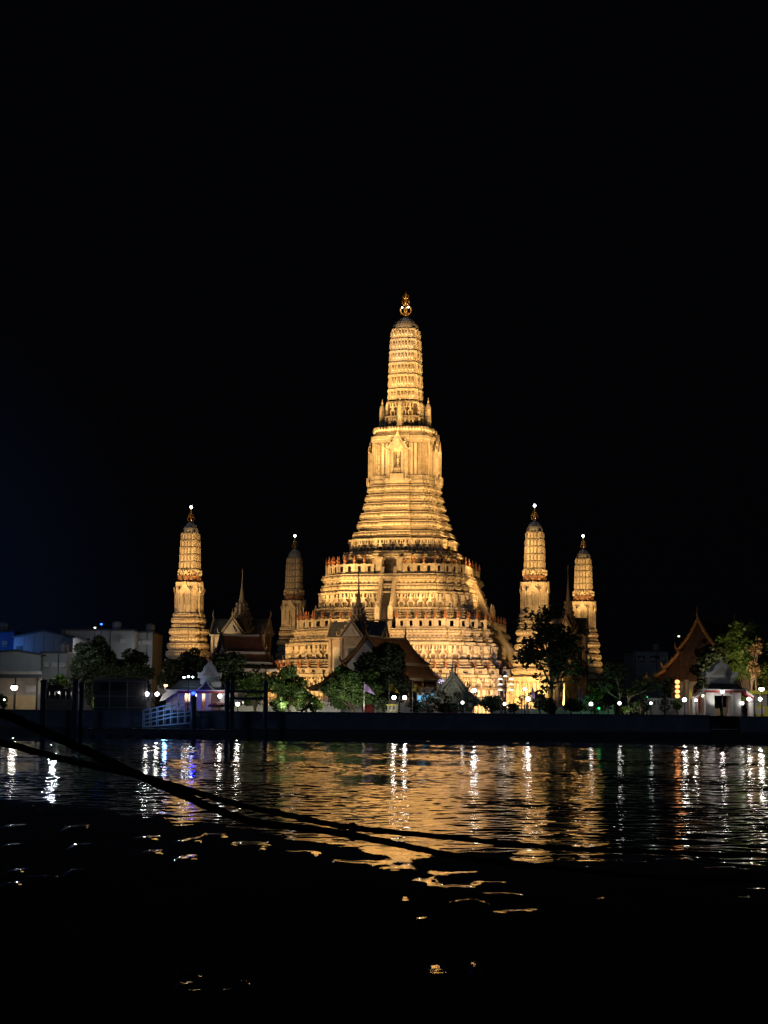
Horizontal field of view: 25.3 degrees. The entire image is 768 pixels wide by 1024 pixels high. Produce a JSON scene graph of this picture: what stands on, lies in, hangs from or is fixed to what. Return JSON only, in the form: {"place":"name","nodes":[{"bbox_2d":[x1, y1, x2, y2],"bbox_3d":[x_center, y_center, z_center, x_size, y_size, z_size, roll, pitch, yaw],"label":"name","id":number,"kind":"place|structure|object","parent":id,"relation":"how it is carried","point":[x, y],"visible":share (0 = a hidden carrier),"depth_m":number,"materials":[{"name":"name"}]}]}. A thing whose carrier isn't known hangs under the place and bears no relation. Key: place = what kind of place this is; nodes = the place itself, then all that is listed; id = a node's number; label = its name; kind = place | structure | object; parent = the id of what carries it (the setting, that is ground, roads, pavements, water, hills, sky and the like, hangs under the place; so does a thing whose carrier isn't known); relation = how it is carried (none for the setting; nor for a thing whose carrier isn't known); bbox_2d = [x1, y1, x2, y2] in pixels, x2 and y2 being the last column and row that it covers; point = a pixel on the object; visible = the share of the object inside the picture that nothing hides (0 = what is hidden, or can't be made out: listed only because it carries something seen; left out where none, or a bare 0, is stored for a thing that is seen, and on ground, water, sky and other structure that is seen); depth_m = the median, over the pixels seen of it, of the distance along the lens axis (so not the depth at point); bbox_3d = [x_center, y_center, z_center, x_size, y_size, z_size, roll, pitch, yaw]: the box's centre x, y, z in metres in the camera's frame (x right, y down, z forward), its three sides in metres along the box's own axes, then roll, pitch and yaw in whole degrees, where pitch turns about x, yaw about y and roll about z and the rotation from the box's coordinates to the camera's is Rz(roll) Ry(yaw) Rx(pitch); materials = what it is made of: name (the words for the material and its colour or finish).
{"place":"outdoors","nodes":[
{"label":"outdoors","id":0,"kind":"place"},
{"bbox_2d":[0,622,24,650],"bbox_3d":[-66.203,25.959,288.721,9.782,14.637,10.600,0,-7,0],"label":"building","id":1,"kind":"structure","parent":0,"point":[6,641],"depth_m":284.42,"materials":[{"name":"blue metal"}]},
{"bbox_2d":[0,671,42,709],"bbox_3d":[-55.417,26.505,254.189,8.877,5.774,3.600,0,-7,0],"label":"open shed","id":2,"kind":"structure","parent":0,"point":[26,695],"depth_m":255.70,"materials":[{"name":"beige paint"}]},
{"bbox_2d":[0,649,45,678],"bbox_3d":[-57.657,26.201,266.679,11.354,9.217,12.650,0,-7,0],"label":"warehouse","id":3,"kind":"structure","parent":0,"point":[16,660],"depth_m":261.05,"materials":[{"name":"grey metal"}]},
{"bbox_2d":[11,629,91,709],"bbox_3d":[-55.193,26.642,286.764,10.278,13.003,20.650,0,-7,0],"label":"warehouse","id":4,"kind":"structure","parent":0,"point":[38,641],"depth_m":277.38,"materials":[{"name":"blue metal"}]},
{"bbox_2d":[46,689,79,709],"bbox_3d":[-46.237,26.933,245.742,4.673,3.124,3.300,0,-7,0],"label":"fence","id":5,"kind":"object","parent":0,"point":[64,702],"visible":0.7,"depth_m":244.47,"materials":[{"name":"black paint"}]},
{"bbox_2d":[60,621,138,658],"bbox_3d":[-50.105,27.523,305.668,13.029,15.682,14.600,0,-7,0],"label":"building","id":6,"kind":"structure","parent":0,"point":[118,638],"depth_m":299.43,"materials":[{"name":"grey concrete"}]},
{"bbox_2d":[142,702,190,726],"bbox_3d":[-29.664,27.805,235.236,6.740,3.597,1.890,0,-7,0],"label":"gangway","id":7,"kind":"object","parent":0,"point":[163,715],"visible":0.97,"depth_m":234.37,"materials":[{"name":"blue metal"}]},
{"bbox_2d":[157,506,210,695],"bbox_3d":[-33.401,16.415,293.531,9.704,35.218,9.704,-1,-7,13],"label":"temple tower","id":8,"kind":"structure","parent":0,"point":[187,631],"depth_m":291.80,"materials":[{"name":"tile"}]},
{"bbox_2d":[208,567,273,655],"bbox_3d":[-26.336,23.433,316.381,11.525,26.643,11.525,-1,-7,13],"label":"spired hall","id":9,"kind":"structure","parent":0,"point":[241,621],"depth_m":315.31,"materials":[{"name":"beige paint"}]},
{"bbox_2d":[209,621,279,709],"bbox_3d":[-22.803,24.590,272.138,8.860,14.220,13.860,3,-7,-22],"label":"temple hall","id":10,"kind":"structure","parent":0,"point":[252,648],"depth_m":270.78,"materials":[{"name":"white paint"}]},
{"bbox_2d":[275,535,306,662],"bbox_3d":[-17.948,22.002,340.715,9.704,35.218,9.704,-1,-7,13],"label":"temple tower","id":11,"kind":"structure","parent":0,"point":[293,604],"depth_m":339.75,"materials":[{"name":"stone"}]},
{"bbox_2d":[321,573,389,705],"bbox_3d":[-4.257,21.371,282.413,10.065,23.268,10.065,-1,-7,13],"label":"spired hall","id":12,"kind":"structure","parent":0,"point":[344,638],"depth_m":281.08,"materials":[{"name":"beige paint"}]},
{"bbox_2d":[0,736,767,1023],"bbox_3d":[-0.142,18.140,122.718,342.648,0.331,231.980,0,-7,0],"label":"river water","id":13,"kind":"structure","parent":0,"point":[126,900],"depth_m":37.55,"materials":[{"name":"black liquid"}]},
{"bbox_2d":[82,728,247,738],"bbox_3d":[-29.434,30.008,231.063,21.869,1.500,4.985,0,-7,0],"label":"pontoon","id":14,"kind":"object","parent":13,"relation":"on","point":[164,733],"visible":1,"depth_m":229.07,"materials":[{"name":"blue paint"}]},
{"bbox_2d":[190,695,196,728],"bbox_3d":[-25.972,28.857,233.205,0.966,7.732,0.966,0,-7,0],"label":"mooring post","id":15,"kind":"object","parent":13,"relation":"in","point":[193,709],"visible":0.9,"depth_m":233.07,"materials":[{"name":"blue paint"}]},
{"bbox_2d":[0,708,767,882],"bbox_3d":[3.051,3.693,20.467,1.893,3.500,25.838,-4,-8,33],"label":"mooring rope","id":16,"kind":"object","parent":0,"point":[42,730],"visible":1,"depth_m":15.47,"materials":[{"name":"black fabric"}]},
{"bbox_2d":[0,739,767,857],"bbox_3d":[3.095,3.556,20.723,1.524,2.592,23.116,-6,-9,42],"label":"mooring rope","id":17,"kind":"object","parent":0,"point":[352,827],"visible":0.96,"depth_m":17.96,"materials":[{"name":"black fabric"}]},
{"bbox_2d":[0,0,767,723],"label":"sky","id":18,"kind":"structure","parent":0,"point":[218,218],"materials":[{"name":"black"}]},
{"bbox_2d":[389,682,398,692],"bbox_3d":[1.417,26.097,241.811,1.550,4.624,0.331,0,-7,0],"label":"flag","id":19,"kind":"object","parent":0,"point":[392,687],"visible":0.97,"depth_m":241.95,"materials":[{"name":"yellow fabric"}]},
{"bbox_2d":[506,504,564,708],"bbox_3d":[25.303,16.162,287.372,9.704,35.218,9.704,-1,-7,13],"label":"temple tower","id":20,"kind":"structure","parent":0,"point":[534,590],"depth_m":285.43,"materials":[{"name":"stone"}]},
{"bbox_2d":[551,568,589,708],"bbox_3d":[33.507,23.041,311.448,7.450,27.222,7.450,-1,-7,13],"label":"spired hall","id":21,"kind":"structure","parent":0,"point":[571,620],"depth_m":309.31,"materials":[{"name":"beige paint"}]},
{"bbox_2d":[572,535,607,708],"bbox_3d":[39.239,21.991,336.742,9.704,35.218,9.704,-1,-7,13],"label":"temple tower","id":22,"kind":"structure","parent":0,"point":[583,604],"depth_m":335.44,"materials":[{"name":"stone"}]},
{"bbox_2d":[623,644,668,713],"bbox_3d":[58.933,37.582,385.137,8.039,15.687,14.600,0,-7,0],"label":"building","id":23,"kind":"structure","parent":0,"point":[640,663],"depth_m":378.72,"materials":[{"name":"black concrete"}]},
{"bbox_2d":[646,610,765,715],"bbox_3d":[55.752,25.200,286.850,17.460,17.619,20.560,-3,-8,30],"label":"temple hall","id":24,"kind":"structure","parent":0,"point":[702,629],"depth_m":280.42,"materials":[{"name":"beige paint"}]},
{"bbox_2d":[692,659,753,715],"bbox_3d":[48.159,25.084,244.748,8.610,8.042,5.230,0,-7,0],"label":"gate pavilion","id":25,"kind":"structure","parent":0,"point":[721,675],"depth_m":243.20,"materials":[{"name":"white paint"}]},
{"label":"ground","id":26,"kind":"structure","parent":0,"visible":0},
{"bbox_2d":[0,693,7,708],"bbox_3d":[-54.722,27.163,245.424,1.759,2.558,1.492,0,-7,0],"label":"bush","id":27,"kind":"object","parent":26,"relation":"on","point":[2,697],"visible":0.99,"depth_m":245.25,"materials":[{"name":"green plant"}]},
{"bbox_2d":[11,684,17,709],"bbox_3d":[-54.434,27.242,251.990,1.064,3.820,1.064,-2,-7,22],"label":"shed lamp","id":28,"kind":"object","parent":26,"relation":"on","point":[14,687],"visible":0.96,"depth_m":251.83,"materials":[{"name":"white metal"}]},
{"bbox_2d":[47,678,63,698],"bbox_3d":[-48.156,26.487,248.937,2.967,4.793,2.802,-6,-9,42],"label":"bush","id":29,"kind":"object","parent":26,"relation":"on","point":[54,684],"visible":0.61,"depth_m":248.66,"materials":[{"name":"green plant"}]},
{"bbox_2d":[40,642,76,697],"bbox_3d":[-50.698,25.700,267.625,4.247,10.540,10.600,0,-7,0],"label":"building","id":30,"kind":"structure","parent":26,"relation":"on","point":[55,664],"depth_m":263.07,"materials":[{"name":"black metal"}]},
{"bbox_2d":[51,674,67,687],"bbox_3d":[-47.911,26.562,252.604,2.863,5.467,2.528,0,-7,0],"label":"bush","id":31,"kind":"object","parent":26,"relation":"on","point":[62,679],"visible":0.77,"depth_m":252.48,"materials":[{"name":"green plant"}]},
{"bbox_2d":[67,634,119,709],"bbox_3d":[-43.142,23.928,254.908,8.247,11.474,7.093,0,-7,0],"label":"tree","id":32,"kind":"object","parent":26,"relation":"on","point":[90,662],"visible":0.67,"depth_m":253.69,"materials":[{"name":"green plant"}]},
{"bbox_2d":[91,677,147,710],"bbox_3d":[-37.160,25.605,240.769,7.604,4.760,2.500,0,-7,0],"label":"pier shelter","id":33,"kind":"object","parent":26,"relation":"on","point":[119,693],"visible":0.94,"depth_m":241.73,"materials":[{"name":"grey metal"}]},
{"bbox_2d":[115,648,156,692],"bbox_3d":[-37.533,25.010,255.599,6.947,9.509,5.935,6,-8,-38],"label":"tree","id":34,"kind":"object","parent":26,"relation":"on","point":[131,664],"visible":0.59,"depth_m":255.06,"materials":[{"name":"green plant"}]},
{"bbox_2d":[138,623,163,710],"bbox_3d":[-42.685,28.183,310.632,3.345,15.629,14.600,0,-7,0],"label":"building","id":35,"kind":"structure","parent":26,"relation":"on","point":[150,642],"depth_m":305.69,"materials":[{"name":"black concrete"}]},
{"bbox_2d":[146,692,158,710],"bbox_3d":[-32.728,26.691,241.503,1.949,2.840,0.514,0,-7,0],"label":"twin globe lamp","id":36,"kind":"object","parent":26,"relation":"on","point":[156,693],"visible":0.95,"depth_m":241.47,"materials":[{"name":"white glass"}]},
{"bbox_2d":[154,695,164,710],"bbox_3d":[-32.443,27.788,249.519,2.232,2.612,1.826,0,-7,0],"label":"bush","id":37,"kind":"object","parent":26,"relation":"on","point":[158,701],"visible":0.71,"depth_m":249.07,"materials":[{"name":"green plant"}]},
{"bbox_2d":[155,648,207,693],"bbox_3d":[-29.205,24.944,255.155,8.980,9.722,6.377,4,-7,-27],"label":"tree","id":38,"kind":"object","parent":26,"relation":"on","point":[190,663],"visible":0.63,"depth_m":253.92,"materials":[{"name":"green plant"}]},
{"bbox_2d":[183,675,193,710],"bbox_3d":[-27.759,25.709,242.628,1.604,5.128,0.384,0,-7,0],"label":"street lamp","id":39,"kind":"object","parent":26,"relation":"on","point":[188,689],"visible":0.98,"depth_m":242.68,"materials":[{"name":"white metal"}]},
{"bbox_2d":[160,660,243,710],"bbox_3d":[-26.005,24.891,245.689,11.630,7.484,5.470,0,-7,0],"label":"gate pavilion","id":40,"kind":"structure","parent":26,"relation":"on","point":[208,687],"depth_m":243.54,"materials":[{"name":"beige paint"}]},
{"bbox_2d":[208,702,223,710],"bbox_3d":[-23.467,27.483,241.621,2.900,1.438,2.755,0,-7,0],"label":"parasol","id":41,"kind":"object","parent":26,"relation":"on","point":[217,704],"visible":0.87,"depth_m":240.68,"materials":[{"name":"fabric"}]},
{"bbox_2d":[212,651,247,689],"bbox_3d":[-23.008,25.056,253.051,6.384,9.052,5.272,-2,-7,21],"label":"tree","id":42,"kind":"object","parent":26,"relation":"on","point":[230,666],"visible":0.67,"depth_m":252.06,"materials":[{"name":"green plant"}]},
{"bbox_2d":[235,665,268,710],"bbox_3d":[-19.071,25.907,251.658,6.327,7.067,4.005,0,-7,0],"label":"tree","id":43,"kind":"object","parent":26,"relation":"on","point":[250,680],"visible":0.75,"depth_m":251.01,"materials":[{"name":"green plant"}]},
{"bbox_2d":[269,697,287,711],"bbox_3d":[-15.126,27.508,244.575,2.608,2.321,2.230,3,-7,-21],"label":"bush","id":44,"kind":"object","parent":26,"relation":"on","point":[279,705],"visible":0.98,"depth_m":244.23,"materials":[{"name":"green plant"}]},
{"bbox_2d":[266,665,307,711],"bbox_3d":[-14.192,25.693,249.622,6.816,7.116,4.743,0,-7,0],"label":"tree","id":45,"kind":"object","parent":26,"relation":"on","point":[287,685],"visible":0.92,"depth_m":249.03,"materials":[{"name":"green plant"}]},
{"bbox_2d":[234,698,340,711],"bbox_3d":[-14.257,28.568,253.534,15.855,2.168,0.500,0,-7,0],"label":"white fence","id":46,"kind":"object","parent":26,"relation":"on","point":[326,708],"visible":0.37,"depth_m":253.31,"materials":[{"name":"paint"}]},
{"bbox_2d":[295,689,313,711],"bbox_3d":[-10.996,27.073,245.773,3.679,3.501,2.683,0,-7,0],"label":"tree","id":47,"kind":"object","parent":26,"relation":"on","point":[305,696],"visible":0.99,"depth_m":245.35,"materials":[{"name":"green plant"}]},
{"bbox_2d":[307,695,323,711],"bbox_3d":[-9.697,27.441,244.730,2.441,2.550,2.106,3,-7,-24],"label":"bush","id":48,"kind":"object","parent":26,"relation":"on","point":[316,704],"visible":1,"depth_m":244.37,"materials":[{"name":"green plant"}]},
{"bbox_2d":[319,665,383,713],"bbox_3d":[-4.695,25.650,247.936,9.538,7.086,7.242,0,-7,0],"label":"tree","id":49,"kind":"object","parent":26,"relation":"on","point":[344,687],"visible":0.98,"depth_m":246.60,"materials":[{"name":"green plant"}]},
{"bbox_2d":[364,682,373,693],"bbox_3d":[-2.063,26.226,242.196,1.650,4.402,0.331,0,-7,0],"label":"flag","id":50,"kind":"object","parent":26,"relation":"on","point":[367,688],"visible":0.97,"depth_m":242.33,"materials":[{"name":"purple fabric"}]},
{"bbox_2d":[374,697,387,711],"bbox_3d":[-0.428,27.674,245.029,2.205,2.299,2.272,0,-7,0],"label":"bush","id":51,"kind":"object","parent":26,"relation":"on","point":[381,704],"visible":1,"depth_m":244.71,"materials":[{"name":"green plant"}]},
{"bbox_2d":[353,642,411,711],"bbox_3d":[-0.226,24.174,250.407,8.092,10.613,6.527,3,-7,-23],"label":"tree","id":52,"kind":"object","parent":26,"relation":"on","point":[388,664],"visible":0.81,"depth_m":249.34,"materials":[{"name":"green plant"}]},
{"bbox_2d":[306,622,463,711],"bbox_3d":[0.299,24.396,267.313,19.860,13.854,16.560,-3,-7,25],"label":"temple hall","id":53,"kind":"structure","parent":26,"relation":"on","point":[418,674],"depth_m":263.24,"materials":[{"name":"white paint"}]},
{"bbox_2d":[266,293,515,712],"bbox_3d":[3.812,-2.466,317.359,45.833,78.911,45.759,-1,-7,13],"label":"temple tower","id":54,"kind":"structure","parent":26,"relation":"on","point":[421,583],"depth_m":306.53,"materials":[{"name":"tile"}]},
{"bbox_2d":[387,705,397,712],"bbox_3d":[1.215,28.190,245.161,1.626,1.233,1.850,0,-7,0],"label":"yellow booth","id":55,"kind":"object","parent":26,"relation":"on","point":[392,709],"visible":0.78,"depth_m":244.39,"materials":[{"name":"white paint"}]},
{"bbox_2d":[392,695,406,712],"bbox_3d":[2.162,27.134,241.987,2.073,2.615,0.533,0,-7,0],"label":"twin globe lamp","id":56,"kind":"object","parent":26,"relation":"on","point":[399,700],"visible":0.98,"depth_m":241.92,"materials":[{"name":"white metal"}]},
{"bbox_2d":[395,700,431,712],"bbox_3d":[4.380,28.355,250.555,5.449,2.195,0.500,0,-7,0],"label":"white fence","id":57,"kind":"object","parent":26,"relation":"on","point":[404,709],"visible":0.46,"depth_m":250.34,"materials":[{"name":"paint"}]},
{"bbox_2d":[407,701,419,712],"bbox_3d":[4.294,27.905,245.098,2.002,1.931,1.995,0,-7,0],"label":"bush","id":58,"kind":"object","parent":26,"relation":"on","point":[415,707],"visible":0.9,"depth_m":244.80,"materials":[{"name":"green plant"}]},
{"bbox_2d":[412,681,420,712],"bbox_3d":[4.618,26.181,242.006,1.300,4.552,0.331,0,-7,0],"label":"flag","id":59,"kind":"object","parent":26,"relation":"on","point":[415,688],"visible":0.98,"depth_m":242.06,"materials":[{"name":"yellow fabric"}]},
{"bbox_2d":[414,687,436,704],"bbox_3d":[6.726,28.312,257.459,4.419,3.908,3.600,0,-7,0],"label":"market stall","id":60,"kind":"object","parent":26,"relation":"on","point":[427,689],"visible":0.34,"depth_m":255.89,"materials":[{"name":"white paint"}]},
{"bbox_2d":[416,693,439,712],"bbox_3d":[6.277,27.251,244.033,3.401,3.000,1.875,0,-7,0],"label":"topiary tree","id":61,"kind":"object","parent":26,"relation":"on","point":[426,706],"visible":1,"depth_m":243.84,"materials":[{"name":"green plant"}]},
{"bbox_2d":[435,690,456,712],"bbox_3d":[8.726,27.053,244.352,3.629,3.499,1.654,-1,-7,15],"label":"topiary tree","id":62,"kind":"object","parent":26,"relation":"on","point":[443,693],"visible":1,"depth_m":244.30,"materials":[{"name":"green plant"}]},
{"bbox_2d":[435,703,457,712],"bbox_3d":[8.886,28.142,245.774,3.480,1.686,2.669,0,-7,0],"label":"bush","id":63,"kind":"object","parent":26,"relation":"on","point":[440,710],"visible":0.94,"depth_m":245.54,"materials":[{"name":"green plant"}]},
{"bbox_2d":[421,660,482,712],"bbox_3d":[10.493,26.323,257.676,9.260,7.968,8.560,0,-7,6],"label":"temple hall","id":64,"kind":"structure","parent":26,"relation":"on","point":[451,684],"depth_m":254.64,"materials":[{"name":"white paint"}]},
{"bbox_2d":[453,691,472,712],"bbox_3d":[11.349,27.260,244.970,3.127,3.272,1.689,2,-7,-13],"label":"topiary tree","id":65,"kind":"object","parent":26,"relation":"on","point":[459,706],"visible":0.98,"depth_m":244.79,"materials":[{"name":"green plant"}]},
{"bbox_2d":[477,695,503,712],"bbox_3d":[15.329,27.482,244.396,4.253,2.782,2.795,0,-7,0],"label":"bush","id":66,"kind":"object","parent":26,"relation":"on","point":[487,702],"visible":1,"depth_m":243.94,"materials":[{"name":"green plant"}]},
{"bbox_2d":[495,698,506,712],"bbox_3d":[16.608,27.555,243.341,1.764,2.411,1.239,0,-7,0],"label":"topiary tree","id":67,"kind":"object","parent":26,"relation":"on","point":[500,703],"visible":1,"depth_m":243.36,"materials":[{"name":"green plant"}]},
{"bbox_2d":[498,673,512,712],"bbox_3d":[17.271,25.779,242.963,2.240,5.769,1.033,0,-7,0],"label":"many armed lamp","id":68,"kind":"object","parent":26,"relation":"on","point":[505,676],"visible":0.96,"depth_m":242.85,"materials":[{"name":"white metal"}]},
{"bbox_2d":[508,703,519,712],"bbox_3d":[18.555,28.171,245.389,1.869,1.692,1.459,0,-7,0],"label":"bush","id":69,"kind":"object","parent":26,"relation":"on","point":[514,708],"visible":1,"depth_m":245.16,"materials":[{"name":"green plant"}]},
{"bbox_2d":[527,689,545,713],"bbox_3d":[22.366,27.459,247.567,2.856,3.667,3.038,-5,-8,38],"label":"bush","id":70,"kind":"object","parent":26,"relation":"on","point":[537,694],"visible":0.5,"depth_m":247.29,"materials":[{"name":"green plant"}]},
{"bbox_2d":[534,697,556,713],"bbox_3d":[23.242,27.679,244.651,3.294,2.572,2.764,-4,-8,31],"label":"bush","id":71,"kind":"object","parent":26,"relation":"on","point":[548,705],"visible":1,"depth_m":244.09,"materials":[{"name":"green plant"}]},
{"bbox_2d":[493,701,613,713],"bbox_3d":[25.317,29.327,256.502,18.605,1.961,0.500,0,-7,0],"label":"bushes","id":72,"kind":"object","parent":26,"relation":"on","point":[561,710],"visible":0.3,"depth_m":256.29,"materials":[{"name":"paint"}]},
{"bbox_2d":[512,602,595,713],"bbox_3d":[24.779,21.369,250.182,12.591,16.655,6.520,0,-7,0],"label":"tree","id":73,"kind":"object","parent":26,"relation":"on","point":[555,659],"visible":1,"depth_m":249.79,"materials":[{"name":"green plant"}]},
{"bbox_2d":[562,698,582,713],"bbox_3d":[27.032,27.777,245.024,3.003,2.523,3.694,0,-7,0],"label":"bush","id":74,"kind":"object","parent":26,"relation":"on","point":[572,705],"visible":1,"depth_m":244.21,"materials":[{"name":"green plant"}]},
{"bbox_2d":[575,695,589,713],"bbox_3d":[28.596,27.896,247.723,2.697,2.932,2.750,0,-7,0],"label":"bush","id":75,"kind":"object","parent":26,"relation":"on","point":[586,698],"visible":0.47,"depth_m":247.44,"materials":[{"name":"green plant"}]},
{"bbox_2d":[583,700,601,713],"bbox_3d":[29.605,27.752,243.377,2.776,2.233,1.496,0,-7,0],"label":"topiary tree","id":76,"kind":"object","parent":26,"relation":"on","point":[585,708],"visible":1,"depth_m":243.27,"materials":[{"name":"green plant"}]},
{"bbox_2d":[584,680,604,713],"bbox_3d":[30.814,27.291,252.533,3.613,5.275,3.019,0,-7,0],"label":"tree","id":77,"kind":"object","parent":26,"relation":"on","point":[594,695],"visible":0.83,"depth_m":252.07,"materials":[{"name":"green plant"}]},
{"bbox_2d":[603,696,612,713],"bbox_3d":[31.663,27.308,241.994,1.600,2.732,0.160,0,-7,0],"label":"notice board","id":78,"kind":"object","parent":26,"relation":"on","point":[608,699],"visible":0.93,"depth_m":242.01,"materials":[{"name":"black metal"}]},
{"bbox_2d":[599,661,628,713],"bbox_3d":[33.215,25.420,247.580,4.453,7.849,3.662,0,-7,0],"label":"topiary tree","id":79,"kind":"object","parent":26,"relation":"on","point":[619,685],"visible":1,"depth_m":247.47,"materials":[{"name":"green plant"}]},
{"bbox_2d":[603,674,629,713],"bbox_3d":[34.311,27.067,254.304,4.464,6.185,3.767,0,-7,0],"label":"tree","id":80,"kind":"object","parent":26,"relation":"on","point":[612,691],"visible":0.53,"depth_m":254.08,"materials":[{"name":"green plant"}]},
{"bbox_2d":[618,705,631,713],"bbox_3d":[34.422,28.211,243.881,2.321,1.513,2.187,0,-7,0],"label":"bush","id":81,"kind":"object","parent":26,"relation":"on","point":[624,709],"visible":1,"depth_m":243.47,"materials":[{"name":"green plant"}]},
{"bbox_2d":[629,702,647,712],"bbox_3d":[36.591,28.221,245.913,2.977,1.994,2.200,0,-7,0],"label":"bush","id":82,"kind":"object","parent":26,"relation":"on","point":[632,705],"visible":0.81,"depth_m":245.81,"materials":[{"name":"green plant"}]},
{"bbox_2d":[631,695,651,713],"bbox_3d":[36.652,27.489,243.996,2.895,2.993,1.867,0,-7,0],"label":"topiary tree","id":83,"kind":"object","parent":26,"relation":"on","point":[636,708],"visible":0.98,"depth_m":243.84,"materials":[{"name":"green plant"}]},
{"bbox_2d":[625,676,661,713],"bbox_3d":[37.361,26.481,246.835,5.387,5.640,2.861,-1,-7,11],"label":"topiary tree","id":84,"kind":"object","parent":26,"relation":"on","point":[646,685],"visible":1,"depth_m":246.58,"materials":[{"name":"green plant"}]},
{"bbox_2d":[659,695,670,714],"bbox_3d":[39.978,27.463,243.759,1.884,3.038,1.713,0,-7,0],"label":"topiary tree","id":85,"kind":"object","parent":26,"relation":"on","point":[665,709],"visible":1,"depth_m":243.69,"materials":[{"name":"green plant"}]},
{"bbox_2d":[644,694,687,714],"bbox_3d":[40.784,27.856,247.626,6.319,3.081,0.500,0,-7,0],"label":"white fence","id":86,"kind":"object","parent":26,"relation":"on","point":[654,710],"visible":0.48,"depth_m":247.40,"materials":[{"name":"paint"}]},
{"bbox_2d":[662,676,679,704],"bbox_3d":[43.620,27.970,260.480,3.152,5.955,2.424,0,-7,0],"label":"tree","id":87,"kind":"object","parent":26,"relation":"on","point":[669,684],"visible":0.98,"depth_m":260.21,"materials":[{"name":"green plant"}]},
{"bbox_2d":[671,698,682,714],"bbox_3d":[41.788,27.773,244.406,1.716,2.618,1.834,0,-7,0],"label":"bush","id":88,"kind":"object","parent":26,"relation":"on","point":[677,703],"visible":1,"depth_m":244.08,"materials":[{"name":"green plant"}]},
{"bbox_2d":[675,675,679,697],"bbox_3d":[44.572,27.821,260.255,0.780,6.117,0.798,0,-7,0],"label":"lantern string","id":89,"kind":"object","parent":26,"relation":"on","point":[677,686],"visible":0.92,"depth_m":260.10,"materials":[{"name":"yellow paper"}]},
{"bbox_2d":[689,638,727,704],"bbox_3d":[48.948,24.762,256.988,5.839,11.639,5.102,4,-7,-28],"label":"tree","id":90,"kind":"object","parent":26,"relation":"on","point":[708,656],"visible":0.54,"depth_m":256.02,"materials":[{"name":"green plant"}]},
{"bbox_2d":[714,696,725,715],"bbox_3d":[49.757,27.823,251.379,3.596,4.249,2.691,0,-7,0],"label":"notice board","id":91,"kind":"object","parent":26,"relation":"on","point":[718,701],"visible":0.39,"depth_m":250.83,"materials":[{"name":"black"}]},
{"bbox_2d":[714,620,767,715],"bbox_3d":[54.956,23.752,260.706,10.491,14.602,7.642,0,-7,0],"label":"tree","id":92,"kind":"object","parent":26,"relation":"on","point":[737,640],"visible":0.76,"depth_m":259.94,"materials":[{"name":"green plant"}]},
{"bbox_2d":[746,660,760,690],"bbox_3d":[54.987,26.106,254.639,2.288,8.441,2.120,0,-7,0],"label":"tree","id":93,"kind":"object","parent":26,"relation":"on","point":[755,669],"visible":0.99,"depth_m":254.85,"materials":[{"name":"green plant"}]},
{"bbox_2d":[747,696,761,715],"bbox_3d":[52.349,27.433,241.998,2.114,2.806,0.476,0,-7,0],"label":"twin globe lamp","id":94,"kind":"object","parent":26,"relation":"on","point":[754,701],"visible":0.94,"depth_m":241.96,"materials":[{"name":"white metal"}]},
{"bbox_2d":[746,636,763,690],"bbox_3d":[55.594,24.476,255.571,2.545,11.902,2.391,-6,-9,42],"label":"tree","id":95,"kind":"object","parent":26,"relation":"on","point":[756,650],"visible":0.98,"depth_m":255.65,"materials":[{"name":"green plant"}]},
{"bbox_2d":[748,690,767,715],"bbox_3d":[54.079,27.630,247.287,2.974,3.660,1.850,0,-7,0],"label":"yellow booth","id":96,"kind":"object","parent":26,"relation":"on","point":[757,694],"visible":0.55,"depth_m":246.55,"materials":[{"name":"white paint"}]},
{"bbox_2d":[759,686,764,715],"bbox_3d":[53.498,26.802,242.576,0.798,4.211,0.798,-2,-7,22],"label":"street lamp","id":97,"kind":"object","parent":26,"relation":"on","point":[761,688],"visible":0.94,"depth_m":242.49,"materials":[{"name":"white metal"}]},
{"label":"water","id":98,"kind":"structure","parent":0,"visible":0},
{"bbox_2d":[39,679,46,736],"bbox_3d":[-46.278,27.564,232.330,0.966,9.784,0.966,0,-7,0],"label":"mooring post","id":99,"kind":"object","parent":98,"relation":"in","point":[43,694],"visible":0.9,"depth_m":232.21,"materials":[{"name":"blue paint"}]},
{"bbox_2d":[71,679,78,736],"bbox_3d":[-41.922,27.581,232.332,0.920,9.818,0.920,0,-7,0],"label":"mooring post","id":100,"kind":"object","parent":98,"relation":"in","point":[75,682],"visible":0.9,"depth_m":232.16,"materials":[{"name":"blue paint"}]},
{"bbox_2d":[78,681,84,736],"bbox_3d":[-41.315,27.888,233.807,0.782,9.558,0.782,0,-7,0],"label":"mooring post","id":101,"kind":"object","parent":98,"relation":"in","point":[81,707],"visible":0.9,"depth_m":233.68,"materials":[{"name":"blue paint"}]},
{"bbox_2d":[224,664,275,737],"bbox_3d":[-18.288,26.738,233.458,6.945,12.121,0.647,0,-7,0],"label":"dock gantry","id":102,"kind":"object","parent":98,"relation":"in","point":[230,692],"visible":0.85,"depth_m":233.36,"materials":[{"name":"blue paint"}]},
{"bbox_2d":[0,709,709,740],"bbox_3d":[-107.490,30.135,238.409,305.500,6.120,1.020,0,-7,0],"label":"river wall","id":103,"kind":"structure","parent":98,"relation":"in","point":[501,726],"depth_m":238.17,"materials":[{"name":"concrete"}]},
{"bbox_2d":[709,716,739,740],"bbox_3d":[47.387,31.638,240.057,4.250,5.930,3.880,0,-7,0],"label":"landing steps","id":104,"kind":"structure","parent":98,"relation":"in","point":[724,728],"depth_m":238.52,"materials":[{"name":"black metal"}]},
{"bbox_2d":[739,716,767,741],"bbox_3d":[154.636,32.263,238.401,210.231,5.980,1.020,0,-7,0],"label":"river wall","id":105,"kind":"structure","parent":98,"relation":"in","point":[753,728],"depth_m":238.15,"materials":[{"name":"concrete"}]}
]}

